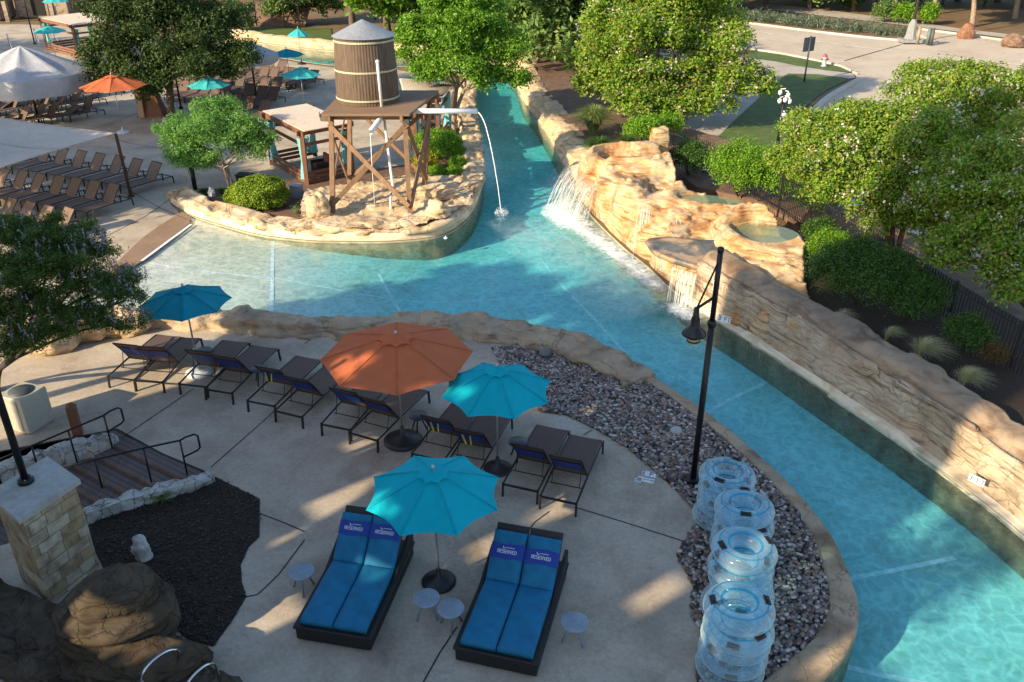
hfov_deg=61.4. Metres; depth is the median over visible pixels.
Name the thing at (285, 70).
sun lounger
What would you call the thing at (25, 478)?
lamp pole
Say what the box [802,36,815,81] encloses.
road sign
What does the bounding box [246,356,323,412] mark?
sun lounger
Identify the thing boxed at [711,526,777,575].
river tube
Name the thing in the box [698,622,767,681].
river tube
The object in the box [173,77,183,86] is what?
sun lounger
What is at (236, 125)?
chaste tree
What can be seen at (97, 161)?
sun lounger
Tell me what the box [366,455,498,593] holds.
patio umbrella
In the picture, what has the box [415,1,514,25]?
conifer
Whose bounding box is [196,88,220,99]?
sun lounger
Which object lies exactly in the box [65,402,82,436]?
wooden post
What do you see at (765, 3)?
conifer
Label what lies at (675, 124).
shrub
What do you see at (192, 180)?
short post
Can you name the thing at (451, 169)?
shrub
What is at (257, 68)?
sun lounger
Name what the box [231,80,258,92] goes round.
sun lounger
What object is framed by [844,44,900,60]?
road joint
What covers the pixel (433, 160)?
shrub
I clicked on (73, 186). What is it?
sun lounger
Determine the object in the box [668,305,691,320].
splash
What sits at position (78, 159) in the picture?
sun lounger
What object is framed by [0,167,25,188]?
sun lounger
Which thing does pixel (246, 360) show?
sun lounger
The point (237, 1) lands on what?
conifer
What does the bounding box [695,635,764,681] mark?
river tube
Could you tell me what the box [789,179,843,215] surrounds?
shrub
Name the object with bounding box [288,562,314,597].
side table
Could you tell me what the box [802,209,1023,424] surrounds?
planting bed
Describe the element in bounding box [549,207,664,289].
foam
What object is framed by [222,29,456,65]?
channel wall
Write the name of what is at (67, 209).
sun lounger
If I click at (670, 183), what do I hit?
boulder
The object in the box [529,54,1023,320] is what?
mulch bank
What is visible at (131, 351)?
sun lounger
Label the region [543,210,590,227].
foam
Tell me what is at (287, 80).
sun lounger
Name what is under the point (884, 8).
shrub
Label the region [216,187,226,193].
grass clump
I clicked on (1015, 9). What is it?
shade tree
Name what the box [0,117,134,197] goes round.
shade sail
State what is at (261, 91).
sun lounger
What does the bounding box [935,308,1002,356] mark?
shrub
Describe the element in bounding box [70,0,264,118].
oak tree
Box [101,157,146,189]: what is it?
sun lounger
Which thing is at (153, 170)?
sun lounger
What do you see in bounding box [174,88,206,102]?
sun lounger
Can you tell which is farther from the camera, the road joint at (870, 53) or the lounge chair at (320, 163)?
the road joint at (870, 53)
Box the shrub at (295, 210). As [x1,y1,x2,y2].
[290,202,301,213]
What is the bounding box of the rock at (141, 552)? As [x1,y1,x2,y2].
[131,534,152,562]
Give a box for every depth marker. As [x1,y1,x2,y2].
[638,476,654,483]
[640,470,657,478]
[718,314,730,323]
[967,473,985,486]
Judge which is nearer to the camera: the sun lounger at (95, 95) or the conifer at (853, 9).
the sun lounger at (95, 95)
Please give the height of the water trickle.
2.651 m
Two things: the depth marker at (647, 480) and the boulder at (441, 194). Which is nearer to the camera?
the depth marker at (647, 480)
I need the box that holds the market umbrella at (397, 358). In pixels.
[320,322,472,451]
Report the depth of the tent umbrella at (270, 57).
48.74 m
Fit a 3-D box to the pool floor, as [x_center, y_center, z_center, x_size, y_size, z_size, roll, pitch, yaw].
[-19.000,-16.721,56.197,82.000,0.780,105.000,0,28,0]
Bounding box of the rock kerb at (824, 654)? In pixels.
[645,377,858,681]
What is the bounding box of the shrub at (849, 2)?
[839,0,862,9]
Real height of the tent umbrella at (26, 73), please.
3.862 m
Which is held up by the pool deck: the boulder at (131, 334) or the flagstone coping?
the boulder at (131, 334)
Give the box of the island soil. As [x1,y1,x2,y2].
[197,90,462,218]
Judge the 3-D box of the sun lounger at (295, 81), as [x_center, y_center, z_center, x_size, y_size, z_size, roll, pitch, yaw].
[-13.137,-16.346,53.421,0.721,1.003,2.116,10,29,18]
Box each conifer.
[223,0,254,28]
[255,0,345,23]
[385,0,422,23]
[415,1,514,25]
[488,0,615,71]
[510,0,623,41]
[755,0,767,6]
[799,0,846,8]
[818,0,885,11]
[970,0,1007,5]
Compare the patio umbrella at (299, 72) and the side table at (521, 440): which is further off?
the patio umbrella at (299, 72)
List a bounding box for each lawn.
[241,26,332,39]
[718,73,847,149]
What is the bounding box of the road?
[654,18,1023,268]
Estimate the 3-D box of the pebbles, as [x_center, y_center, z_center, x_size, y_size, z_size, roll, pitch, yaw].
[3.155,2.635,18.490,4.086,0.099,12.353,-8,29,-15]
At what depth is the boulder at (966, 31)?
69.61 m
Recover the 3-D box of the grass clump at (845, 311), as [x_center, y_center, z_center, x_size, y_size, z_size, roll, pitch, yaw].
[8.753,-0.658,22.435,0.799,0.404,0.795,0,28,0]
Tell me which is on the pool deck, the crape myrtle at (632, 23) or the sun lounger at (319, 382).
the sun lounger at (319, 382)
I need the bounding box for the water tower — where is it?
[319,19,476,213]
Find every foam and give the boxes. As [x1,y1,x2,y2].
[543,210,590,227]
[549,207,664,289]
[669,304,700,319]
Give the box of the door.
[290,188,298,197]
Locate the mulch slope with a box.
[248,2,310,26]
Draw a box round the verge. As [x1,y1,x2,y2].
[749,50,849,71]
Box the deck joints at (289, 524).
[89,114,682,681]
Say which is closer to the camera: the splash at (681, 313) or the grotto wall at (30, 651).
the grotto wall at (30, 651)
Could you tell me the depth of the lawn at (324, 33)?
73.30 m
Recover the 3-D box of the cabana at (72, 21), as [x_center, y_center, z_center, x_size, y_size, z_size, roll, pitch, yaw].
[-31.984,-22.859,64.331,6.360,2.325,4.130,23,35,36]
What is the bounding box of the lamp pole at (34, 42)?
[23,0,35,43]
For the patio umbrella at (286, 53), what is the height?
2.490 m
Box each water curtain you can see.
[538,165,603,228]
[632,204,649,258]
[667,266,696,308]
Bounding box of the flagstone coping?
[166,80,485,236]
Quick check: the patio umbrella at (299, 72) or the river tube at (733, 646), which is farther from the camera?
the patio umbrella at (299, 72)
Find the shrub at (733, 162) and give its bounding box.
[702,132,774,196]
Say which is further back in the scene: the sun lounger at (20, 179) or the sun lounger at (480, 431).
the sun lounger at (20, 179)
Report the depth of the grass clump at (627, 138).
38.28 m
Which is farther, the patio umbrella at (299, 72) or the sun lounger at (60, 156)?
the patio umbrella at (299, 72)
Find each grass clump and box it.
[145,488,176,505]
[196,187,214,194]
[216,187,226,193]
[565,103,624,134]
[575,136,613,149]
[611,134,640,141]
[836,308,861,318]
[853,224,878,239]
[883,326,911,339]
[906,334,960,360]
[954,365,997,390]
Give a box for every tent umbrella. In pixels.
[0,46,92,122]
[240,44,278,95]
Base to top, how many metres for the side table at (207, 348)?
0.432 m
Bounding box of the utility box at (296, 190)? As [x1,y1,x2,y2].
[288,183,303,198]
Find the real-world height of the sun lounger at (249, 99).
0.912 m
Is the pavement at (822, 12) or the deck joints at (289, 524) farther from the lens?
the pavement at (822, 12)
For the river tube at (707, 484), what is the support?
on the river tube at (714, 498)
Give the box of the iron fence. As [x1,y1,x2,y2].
[657,124,1023,378]
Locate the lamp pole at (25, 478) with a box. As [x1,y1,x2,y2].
[0,390,33,486]
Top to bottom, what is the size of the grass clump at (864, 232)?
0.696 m
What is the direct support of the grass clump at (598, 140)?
on the mulch bank at (555, 78)
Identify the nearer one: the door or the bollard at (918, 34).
the door
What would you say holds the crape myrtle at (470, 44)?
on the island soil
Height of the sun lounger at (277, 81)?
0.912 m
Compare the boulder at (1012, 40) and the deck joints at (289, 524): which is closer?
the deck joints at (289, 524)
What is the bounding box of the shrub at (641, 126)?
[616,110,671,140]
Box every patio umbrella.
[33,24,66,52]
[42,0,68,14]
[79,73,146,134]
[138,283,231,379]
[187,75,230,101]
[278,47,304,89]
[280,65,319,103]
[287,26,308,64]
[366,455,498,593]
[441,362,550,476]
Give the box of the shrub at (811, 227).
[799,211,840,239]
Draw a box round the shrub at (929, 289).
[870,261,956,325]
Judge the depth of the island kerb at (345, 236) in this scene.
30.57 m
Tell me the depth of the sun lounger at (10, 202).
31.44 m
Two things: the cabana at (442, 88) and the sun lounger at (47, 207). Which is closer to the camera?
the sun lounger at (47, 207)
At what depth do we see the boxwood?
32.27 m
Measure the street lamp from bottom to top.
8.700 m
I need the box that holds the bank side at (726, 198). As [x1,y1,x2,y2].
[575,144,806,274]
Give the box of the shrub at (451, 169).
[444,162,463,174]
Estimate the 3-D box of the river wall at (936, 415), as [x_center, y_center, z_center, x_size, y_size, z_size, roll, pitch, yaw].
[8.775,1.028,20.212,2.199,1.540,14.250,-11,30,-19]
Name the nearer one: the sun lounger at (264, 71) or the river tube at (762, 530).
the river tube at (762, 530)
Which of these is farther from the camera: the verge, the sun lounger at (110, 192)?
the verge
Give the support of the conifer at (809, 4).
on the ground at (992, 16)
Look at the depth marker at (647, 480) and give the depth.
18.02 m
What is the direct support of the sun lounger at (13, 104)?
on the pool deck
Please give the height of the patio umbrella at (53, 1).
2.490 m
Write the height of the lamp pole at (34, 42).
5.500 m
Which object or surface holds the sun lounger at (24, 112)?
on the pool deck
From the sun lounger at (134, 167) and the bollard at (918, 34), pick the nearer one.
the sun lounger at (134, 167)
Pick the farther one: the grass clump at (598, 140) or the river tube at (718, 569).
the grass clump at (598, 140)
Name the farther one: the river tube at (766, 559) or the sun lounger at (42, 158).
the sun lounger at (42, 158)
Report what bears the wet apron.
on the pool deck
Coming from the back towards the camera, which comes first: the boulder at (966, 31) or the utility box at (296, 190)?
the boulder at (966, 31)
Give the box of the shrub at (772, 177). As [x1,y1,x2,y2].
[749,147,805,199]
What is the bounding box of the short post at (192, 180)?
[187,166,196,189]
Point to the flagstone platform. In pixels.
(356, 202)
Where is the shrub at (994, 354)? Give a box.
[973,337,1022,368]
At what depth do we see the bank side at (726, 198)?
32.99 m
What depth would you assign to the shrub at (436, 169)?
35.66 m
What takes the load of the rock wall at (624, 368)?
on the pool floor
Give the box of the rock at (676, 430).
[670,426,681,434]
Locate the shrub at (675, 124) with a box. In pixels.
[659,107,690,136]
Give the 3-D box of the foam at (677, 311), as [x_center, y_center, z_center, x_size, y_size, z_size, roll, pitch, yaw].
[5.095,-0.863,25.281,1.279,0.001,2.027,-14,31,-25]
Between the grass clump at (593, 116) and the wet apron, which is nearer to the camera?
the wet apron
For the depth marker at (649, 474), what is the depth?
18.18 m
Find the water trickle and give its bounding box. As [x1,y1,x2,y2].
[370,134,374,205]
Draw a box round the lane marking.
[756,31,1020,64]
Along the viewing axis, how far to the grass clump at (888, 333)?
21.57 m
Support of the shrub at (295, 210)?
on the island soil
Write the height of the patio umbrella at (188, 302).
2.510 m
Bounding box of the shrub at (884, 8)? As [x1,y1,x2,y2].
[869,0,898,21]
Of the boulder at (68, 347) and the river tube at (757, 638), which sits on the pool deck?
the boulder at (68, 347)
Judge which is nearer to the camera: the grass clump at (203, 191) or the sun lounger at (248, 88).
the grass clump at (203, 191)
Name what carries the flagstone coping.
on the island kerb at (345, 236)
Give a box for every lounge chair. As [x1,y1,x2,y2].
[310,152,328,174]
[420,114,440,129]
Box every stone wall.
[0,433,118,482]
[82,471,215,525]
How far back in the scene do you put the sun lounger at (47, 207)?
30.74 m
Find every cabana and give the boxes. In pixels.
[37,13,116,58]
[260,104,354,184]
[399,78,452,138]
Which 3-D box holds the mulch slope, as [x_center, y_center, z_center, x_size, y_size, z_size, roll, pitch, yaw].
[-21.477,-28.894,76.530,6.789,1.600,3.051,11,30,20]
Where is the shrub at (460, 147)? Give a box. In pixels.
[449,143,466,156]
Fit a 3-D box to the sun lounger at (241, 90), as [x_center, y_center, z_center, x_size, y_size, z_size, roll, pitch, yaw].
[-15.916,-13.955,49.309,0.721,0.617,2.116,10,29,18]
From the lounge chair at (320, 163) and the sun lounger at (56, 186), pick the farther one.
the lounge chair at (320, 163)
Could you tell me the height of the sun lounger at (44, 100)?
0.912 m
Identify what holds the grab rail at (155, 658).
attached to the grotto wall at (30, 651)
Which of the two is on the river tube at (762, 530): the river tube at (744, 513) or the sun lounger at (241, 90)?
the river tube at (744, 513)
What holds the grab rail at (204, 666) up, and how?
attached to the grotto wall at (30, 651)
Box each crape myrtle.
[386,0,538,133]
[562,0,783,124]
[760,53,1023,251]
[903,106,1023,308]
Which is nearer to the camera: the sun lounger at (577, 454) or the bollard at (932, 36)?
the sun lounger at (577, 454)
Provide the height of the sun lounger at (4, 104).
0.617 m
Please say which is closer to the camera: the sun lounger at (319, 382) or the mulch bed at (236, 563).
the mulch bed at (236, 563)
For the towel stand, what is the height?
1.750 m
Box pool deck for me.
[0,24,701,681]
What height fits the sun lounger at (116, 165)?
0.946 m
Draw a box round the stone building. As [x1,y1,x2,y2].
[0,0,99,21]
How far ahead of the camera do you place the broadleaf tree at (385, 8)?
66.30 m
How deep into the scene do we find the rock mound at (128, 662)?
13.15 m
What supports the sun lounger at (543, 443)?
on the pool deck
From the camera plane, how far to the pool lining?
23.81 m
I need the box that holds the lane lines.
[140,224,956,681]
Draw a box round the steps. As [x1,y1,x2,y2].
[0,429,203,545]
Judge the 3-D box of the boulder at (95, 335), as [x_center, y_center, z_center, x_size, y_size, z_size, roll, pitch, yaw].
[-11.680,-0.509,23.544,1.318,0.934,1.108,0,28,0]
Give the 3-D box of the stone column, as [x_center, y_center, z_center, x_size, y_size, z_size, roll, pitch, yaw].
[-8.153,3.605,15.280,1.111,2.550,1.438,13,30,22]
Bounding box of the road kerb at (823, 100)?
[678,14,1001,139]
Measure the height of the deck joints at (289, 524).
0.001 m
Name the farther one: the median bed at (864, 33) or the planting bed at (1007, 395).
the median bed at (864, 33)
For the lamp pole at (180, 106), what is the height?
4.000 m
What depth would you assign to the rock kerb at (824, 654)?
14.89 m
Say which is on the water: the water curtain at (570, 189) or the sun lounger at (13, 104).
the water curtain at (570, 189)
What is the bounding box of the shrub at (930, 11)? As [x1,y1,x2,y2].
[918,0,942,24]
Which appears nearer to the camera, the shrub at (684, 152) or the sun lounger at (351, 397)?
the sun lounger at (351, 397)
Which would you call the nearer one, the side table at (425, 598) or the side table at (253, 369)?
the side table at (425, 598)
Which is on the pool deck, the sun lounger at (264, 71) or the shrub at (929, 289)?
the sun lounger at (264, 71)
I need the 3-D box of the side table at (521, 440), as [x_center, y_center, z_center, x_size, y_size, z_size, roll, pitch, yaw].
[0.133,2.352,18.648,0.420,0.432,0.420,0,28,0]
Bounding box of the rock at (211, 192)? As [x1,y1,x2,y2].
[207,187,215,196]
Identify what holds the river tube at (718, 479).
on the river tube at (707, 484)
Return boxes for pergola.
[253,0,300,29]
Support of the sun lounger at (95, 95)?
on the pool deck
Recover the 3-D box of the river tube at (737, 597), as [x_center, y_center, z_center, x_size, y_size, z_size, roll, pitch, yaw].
[3.869,4.201,14.498,1.070,0.367,1.070,16,30,29]
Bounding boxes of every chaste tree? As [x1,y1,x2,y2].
[0,206,153,383]
[151,92,283,186]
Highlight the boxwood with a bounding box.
[222,173,291,209]
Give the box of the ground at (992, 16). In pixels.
[0,0,1023,487]
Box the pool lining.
[59,42,1023,577]
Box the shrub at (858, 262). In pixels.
[802,228,927,310]
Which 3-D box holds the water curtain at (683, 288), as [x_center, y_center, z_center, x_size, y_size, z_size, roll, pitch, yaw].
[4.989,-1.544,25.512,0.514,1.123,1.021,-24,36,-38]
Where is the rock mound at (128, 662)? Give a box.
[70,633,213,681]
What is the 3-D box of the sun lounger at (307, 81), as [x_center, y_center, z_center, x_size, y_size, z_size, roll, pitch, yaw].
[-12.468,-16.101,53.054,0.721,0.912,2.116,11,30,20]
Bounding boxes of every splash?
[495,208,508,215]
[541,192,589,219]
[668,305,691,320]
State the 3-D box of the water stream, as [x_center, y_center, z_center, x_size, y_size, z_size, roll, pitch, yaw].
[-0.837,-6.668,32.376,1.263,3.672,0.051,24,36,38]
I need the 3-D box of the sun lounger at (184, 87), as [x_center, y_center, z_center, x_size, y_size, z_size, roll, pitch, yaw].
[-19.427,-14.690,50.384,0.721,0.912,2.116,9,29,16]
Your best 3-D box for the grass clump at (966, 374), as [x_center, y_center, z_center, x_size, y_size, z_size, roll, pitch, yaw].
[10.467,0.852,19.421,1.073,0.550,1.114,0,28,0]
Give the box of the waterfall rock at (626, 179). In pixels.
[566,125,809,391]
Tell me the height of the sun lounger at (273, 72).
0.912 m
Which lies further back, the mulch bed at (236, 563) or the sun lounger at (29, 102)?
the sun lounger at (29, 102)
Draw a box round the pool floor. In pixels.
[61,57,1023,681]
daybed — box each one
[293,505,414,649]
[453,522,568,675]
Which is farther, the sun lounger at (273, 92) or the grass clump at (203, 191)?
the sun lounger at (273, 92)
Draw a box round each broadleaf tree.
[343,0,413,26]
[382,2,390,30]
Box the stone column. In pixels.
[0,456,99,602]
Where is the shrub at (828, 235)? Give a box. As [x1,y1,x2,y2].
[804,225,852,256]
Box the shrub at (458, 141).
[455,135,462,145]
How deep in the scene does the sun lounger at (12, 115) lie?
44.45 m
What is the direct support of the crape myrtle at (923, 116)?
on the planting bed at (1007, 395)
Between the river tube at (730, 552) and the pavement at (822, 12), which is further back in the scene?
the pavement at (822, 12)
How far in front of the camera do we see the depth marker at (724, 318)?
23.35 m
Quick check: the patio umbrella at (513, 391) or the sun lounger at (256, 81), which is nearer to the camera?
the patio umbrella at (513, 391)
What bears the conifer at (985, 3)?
on the ground at (992, 16)
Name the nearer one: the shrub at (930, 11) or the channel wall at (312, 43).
the channel wall at (312, 43)
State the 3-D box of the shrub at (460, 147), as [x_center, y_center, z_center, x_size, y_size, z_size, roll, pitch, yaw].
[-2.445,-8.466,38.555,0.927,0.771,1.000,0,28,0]
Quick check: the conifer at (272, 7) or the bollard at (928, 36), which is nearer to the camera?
the bollard at (928, 36)
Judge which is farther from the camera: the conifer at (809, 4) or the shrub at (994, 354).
the conifer at (809, 4)
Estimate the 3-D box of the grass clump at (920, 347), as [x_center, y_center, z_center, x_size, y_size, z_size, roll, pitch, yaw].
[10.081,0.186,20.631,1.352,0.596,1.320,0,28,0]
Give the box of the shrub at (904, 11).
[886,1,921,23]
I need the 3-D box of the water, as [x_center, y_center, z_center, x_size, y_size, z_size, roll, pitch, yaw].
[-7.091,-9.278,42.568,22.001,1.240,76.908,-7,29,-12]
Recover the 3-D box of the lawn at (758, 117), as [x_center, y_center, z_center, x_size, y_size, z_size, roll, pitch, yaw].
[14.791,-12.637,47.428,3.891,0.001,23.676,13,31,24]
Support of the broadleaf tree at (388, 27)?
on the ground at (992, 16)
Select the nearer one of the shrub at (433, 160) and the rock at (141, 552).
the rock at (141, 552)
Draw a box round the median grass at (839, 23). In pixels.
[686,6,906,35]
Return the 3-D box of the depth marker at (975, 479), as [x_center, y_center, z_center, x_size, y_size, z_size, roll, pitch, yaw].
[9.421,2.821,17.482,0.046,0.160,0.324,-20,34,-33]
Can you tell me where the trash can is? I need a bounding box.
[2,381,54,433]
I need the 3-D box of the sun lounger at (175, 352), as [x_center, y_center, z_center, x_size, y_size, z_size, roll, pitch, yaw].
[-8.758,0.275,21.916,0.784,1.044,2.300,3,28,5]
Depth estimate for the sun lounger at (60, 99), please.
47.82 m
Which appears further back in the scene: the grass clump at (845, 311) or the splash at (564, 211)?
the splash at (564, 211)
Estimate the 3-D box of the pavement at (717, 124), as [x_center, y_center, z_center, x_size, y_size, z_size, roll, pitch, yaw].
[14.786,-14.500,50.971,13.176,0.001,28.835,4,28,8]
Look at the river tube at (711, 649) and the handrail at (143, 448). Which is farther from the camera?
the handrail at (143, 448)
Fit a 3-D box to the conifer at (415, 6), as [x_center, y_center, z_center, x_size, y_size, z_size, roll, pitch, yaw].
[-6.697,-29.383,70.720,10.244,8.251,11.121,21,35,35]
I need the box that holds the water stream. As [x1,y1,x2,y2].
[477,111,501,213]
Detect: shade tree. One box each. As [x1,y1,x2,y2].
[969,0,976,25]
[1011,0,1019,18]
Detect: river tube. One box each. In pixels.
[692,493,747,533]
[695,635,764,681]
[696,481,752,523]
[698,456,755,496]
[698,469,754,510]
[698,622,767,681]
[700,579,764,632]
[700,608,770,665]
[703,581,775,637]
[703,598,774,657]
[707,540,773,591]
[708,553,772,603]
[709,524,768,569]
[709,567,774,617]
[711,514,770,557]
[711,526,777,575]
[714,487,774,529]
[714,500,773,547]
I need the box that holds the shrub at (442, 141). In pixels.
[408,126,461,159]
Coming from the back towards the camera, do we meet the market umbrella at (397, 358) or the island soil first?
the island soil
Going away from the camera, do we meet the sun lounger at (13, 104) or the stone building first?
the sun lounger at (13, 104)
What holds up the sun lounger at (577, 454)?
on the pool deck
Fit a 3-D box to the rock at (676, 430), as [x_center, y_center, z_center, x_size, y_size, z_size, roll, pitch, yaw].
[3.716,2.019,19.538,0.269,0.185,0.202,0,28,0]
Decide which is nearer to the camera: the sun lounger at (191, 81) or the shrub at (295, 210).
the shrub at (295, 210)
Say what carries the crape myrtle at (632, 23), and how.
on the mulch bank at (555, 78)
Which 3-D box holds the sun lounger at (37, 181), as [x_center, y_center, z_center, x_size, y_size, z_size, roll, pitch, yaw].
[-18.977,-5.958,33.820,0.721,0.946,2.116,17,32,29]
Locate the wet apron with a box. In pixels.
[110,207,190,276]
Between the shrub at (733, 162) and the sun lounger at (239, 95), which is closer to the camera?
the shrub at (733, 162)
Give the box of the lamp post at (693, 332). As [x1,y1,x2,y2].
[682,246,723,484]
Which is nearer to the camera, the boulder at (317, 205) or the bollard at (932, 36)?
the boulder at (317, 205)
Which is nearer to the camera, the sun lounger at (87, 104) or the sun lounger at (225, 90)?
the sun lounger at (87, 104)
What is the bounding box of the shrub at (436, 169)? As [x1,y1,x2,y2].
[428,163,446,175]
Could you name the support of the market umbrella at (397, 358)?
on the pool deck
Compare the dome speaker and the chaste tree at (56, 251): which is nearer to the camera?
the chaste tree at (56, 251)
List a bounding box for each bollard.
[915,27,921,43]
[925,27,931,44]
[929,28,935,44]
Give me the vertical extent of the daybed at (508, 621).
0.999 m
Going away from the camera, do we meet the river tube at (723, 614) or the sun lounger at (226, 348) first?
the river tube at (723, 614)
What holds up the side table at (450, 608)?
on the pool deck
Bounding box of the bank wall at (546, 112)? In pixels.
[503,53,589,194]
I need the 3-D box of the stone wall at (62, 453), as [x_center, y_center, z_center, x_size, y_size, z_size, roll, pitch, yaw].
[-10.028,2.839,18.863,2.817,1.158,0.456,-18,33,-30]
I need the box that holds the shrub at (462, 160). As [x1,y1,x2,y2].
[446,154,468,169]
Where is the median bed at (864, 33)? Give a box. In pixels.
[726,15,905,37]
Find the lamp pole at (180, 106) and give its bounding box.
[167,33,182,108]
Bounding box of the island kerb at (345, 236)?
[170,97,481,258]
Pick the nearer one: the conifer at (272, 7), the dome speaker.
the dome speaker
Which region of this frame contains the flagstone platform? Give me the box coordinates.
[300,174,474,229]
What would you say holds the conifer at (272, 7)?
on the ground at (992, 16)
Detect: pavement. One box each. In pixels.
[655,52,854,136]
[730,0,1023,37]
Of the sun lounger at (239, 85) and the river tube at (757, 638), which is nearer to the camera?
the river tube at (757, 638)
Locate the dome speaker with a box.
[539,347,551,358]
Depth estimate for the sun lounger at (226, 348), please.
21.55 m
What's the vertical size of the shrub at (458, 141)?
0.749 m
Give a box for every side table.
[197,346,212,351]
[250,364,266,386]
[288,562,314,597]
[409,410,426,431]
[413,588,439,620]
[437,598,463,635]
[508,436,527,462]
[561,612,588,647]
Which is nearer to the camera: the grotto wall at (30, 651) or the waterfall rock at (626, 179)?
the grotto wall at (30, 651)
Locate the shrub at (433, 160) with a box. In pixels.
[409,149,440,171]
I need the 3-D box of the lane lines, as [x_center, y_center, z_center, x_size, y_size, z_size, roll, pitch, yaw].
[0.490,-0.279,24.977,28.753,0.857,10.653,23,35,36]
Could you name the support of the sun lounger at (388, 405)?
on the pool deck
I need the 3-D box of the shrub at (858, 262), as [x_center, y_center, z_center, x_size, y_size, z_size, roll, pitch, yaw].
[9.457,-1.866,23.275,2.878,1.976,3.262,-22,35,-35]
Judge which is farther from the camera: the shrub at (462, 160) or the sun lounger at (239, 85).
the sun lounger at (239, 85)
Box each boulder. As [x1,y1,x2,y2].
[27,314,81,355]
[74,316,106,342]
[103,305,151,337]
[304,191,330,218]
[415,188,461,200]
[425,199,451,220]
[663,180,675,188]
[956,23,975,38]
[1000,33,1023,47]
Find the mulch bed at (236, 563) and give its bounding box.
[89,477,259,645]
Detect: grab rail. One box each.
[140,648,181,681]
[187,662,220,681]
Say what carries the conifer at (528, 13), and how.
on the ground at (992, 16)
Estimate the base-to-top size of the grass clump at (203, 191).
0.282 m
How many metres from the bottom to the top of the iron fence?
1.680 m
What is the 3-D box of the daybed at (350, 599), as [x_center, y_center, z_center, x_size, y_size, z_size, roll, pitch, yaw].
[-2.682,3.990,14.863,1.342,0.999,2.390,5,28,10]
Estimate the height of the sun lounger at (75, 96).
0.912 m
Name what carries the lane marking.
on the road
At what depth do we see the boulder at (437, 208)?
30.78 m
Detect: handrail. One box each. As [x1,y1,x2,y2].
[0,407,124,483]
[63,433,200,488]
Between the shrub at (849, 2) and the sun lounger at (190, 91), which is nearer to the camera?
the sun lounger at (190, 91)
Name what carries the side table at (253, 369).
on the pool deck
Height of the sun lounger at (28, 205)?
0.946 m
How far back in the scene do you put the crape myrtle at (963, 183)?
21.57 m
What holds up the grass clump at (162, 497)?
on the mulch bed at (236, 563)
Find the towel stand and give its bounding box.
[133,89,166,117]
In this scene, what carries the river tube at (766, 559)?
on the river tube at (718, 569)
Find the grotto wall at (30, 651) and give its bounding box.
[0,577,242,681]
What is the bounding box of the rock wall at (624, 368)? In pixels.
[148,304,655,386]
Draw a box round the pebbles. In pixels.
[491,343,830,681]
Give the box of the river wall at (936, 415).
[683,249,1023,540]
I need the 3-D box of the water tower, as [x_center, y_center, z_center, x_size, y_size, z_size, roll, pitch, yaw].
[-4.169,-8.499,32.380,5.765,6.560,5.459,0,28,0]
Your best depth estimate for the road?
64.68 m
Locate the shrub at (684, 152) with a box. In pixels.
[669,134,711,174]
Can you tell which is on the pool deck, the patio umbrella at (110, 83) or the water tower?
the patio umbrella at (110, 83)
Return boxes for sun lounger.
[0,101,18,111]
[0,101,31,110]
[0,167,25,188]
[0,169,43,195]
[0,172,60,206]
[1,196,34,219]
[4,112,19,119]
[5,99,49,114]
[10,153,65,173]
[16,103,57,120]
[16,105,42,122]
[19,98,61,115]
[19,174,79,209]
[20,199,38,220]
[26,102,63,121]
[26,148,72,177]
[36,96,77,106]
[36,176,96,211]
[37,203,69,224]
[43,105,87,124]
[45,149,100,180]
[50,90,82,111]
[54,179,115,210]
[60,206,79,224]
[62,96,105,122]
[64,152,118,183]
[65,92,107,108]
[74,182,133,220]
[83,155,137,186]
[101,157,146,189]
[106,334,181,390]
[119,160,174,192]
[133,337,203,392]
[163,79,189,100]
[173,75,195,91]
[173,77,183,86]
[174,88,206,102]
[178,340,250,397]
[184,89,210,102]
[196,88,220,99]
[204,345,280,404]
[207,82,231,101]
[221,88,243,104]
[231,73,244,89]
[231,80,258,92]
[232,70,260,85]
[232,92,243,103]
[241,83,255,101]
[242,85,274,107]
[243,66,260,73]
[243,95,258,111]
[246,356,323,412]
[247,66,269,84]
[251,99,271,116]
[254,86,285,107]
[256,67,281,86]
[256,75,270,90]
[267,77,288,93]
[268,60,286,72]
[271,67,290,84]
[274,366,336,428]
[282,67,295,85]
[286,67,314,88]
[295,69,324,90]
[320,387,382,441]
[348,389,430,452]
[411,403,475,457]
[450,416,512,469]
[502,424,569,504]
[539,434,603,516]
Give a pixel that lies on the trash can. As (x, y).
(29, 408)
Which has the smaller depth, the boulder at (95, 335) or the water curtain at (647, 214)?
the boulder at (95, 335)
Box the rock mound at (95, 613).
[51,562,181,661]
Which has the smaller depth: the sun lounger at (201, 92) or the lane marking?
the sun lounger at (201, 92)
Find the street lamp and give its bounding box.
[897,0,922,42]
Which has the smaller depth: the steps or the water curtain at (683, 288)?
the steps
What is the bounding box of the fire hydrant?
[821,53,828,66]

